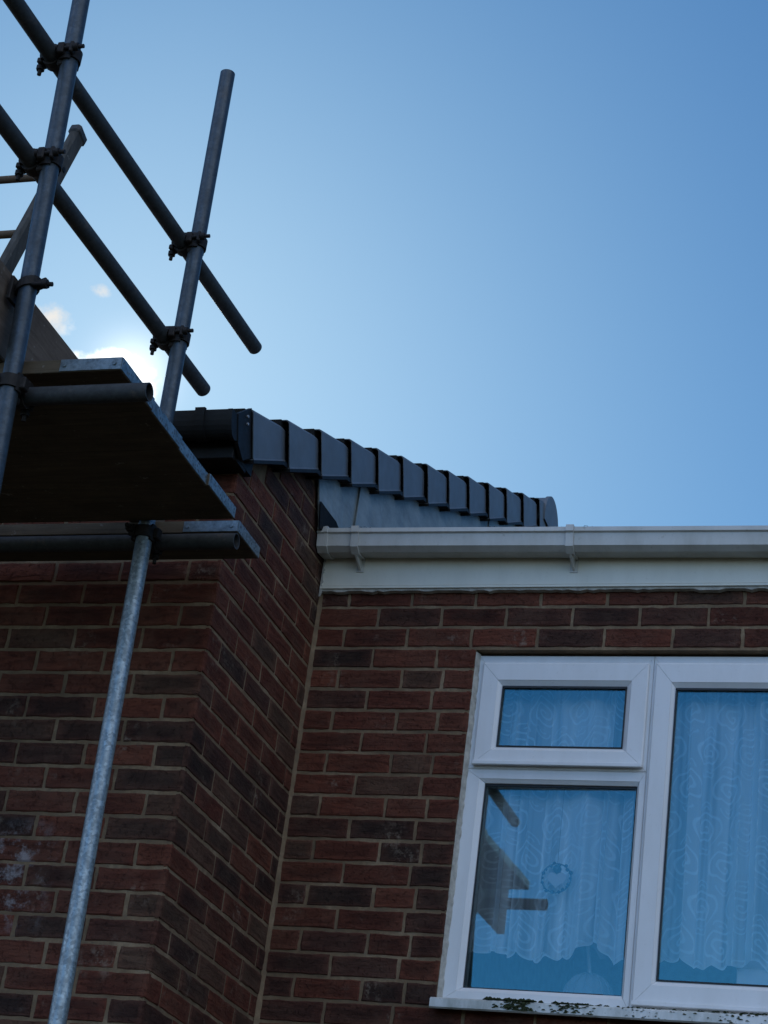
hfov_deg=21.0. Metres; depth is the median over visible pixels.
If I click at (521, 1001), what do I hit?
moss
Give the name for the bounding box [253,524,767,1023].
brick house
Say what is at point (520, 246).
sky
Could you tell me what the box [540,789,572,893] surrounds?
suncatcher
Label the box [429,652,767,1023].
window
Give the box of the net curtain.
[471,685,767,971]
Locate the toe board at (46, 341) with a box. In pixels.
[0,260,164,521]
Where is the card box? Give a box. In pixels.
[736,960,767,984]
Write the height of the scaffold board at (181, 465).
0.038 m
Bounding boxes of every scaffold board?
[0,357,154,415]
[0,474,235,522]
[0,520,259,561]
[1,440,207,489]
[8,401,181,453]
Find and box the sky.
[0,0,767,526]
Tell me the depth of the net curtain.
6.56 m
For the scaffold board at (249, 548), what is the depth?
6.20 m
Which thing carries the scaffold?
on the lawn
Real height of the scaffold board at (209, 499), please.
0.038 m
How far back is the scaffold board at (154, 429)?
5.58 m
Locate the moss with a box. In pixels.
[482,996,766,1022]
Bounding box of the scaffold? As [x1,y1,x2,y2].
[0,0,261,1023]
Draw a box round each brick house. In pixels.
[0,407,557,1023]
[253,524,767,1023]
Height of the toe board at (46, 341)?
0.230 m
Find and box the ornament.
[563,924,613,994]
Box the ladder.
[0,124,86,273]
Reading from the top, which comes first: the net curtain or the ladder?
the ladder
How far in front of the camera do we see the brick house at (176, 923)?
6.29 m
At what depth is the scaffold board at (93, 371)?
5.33 m

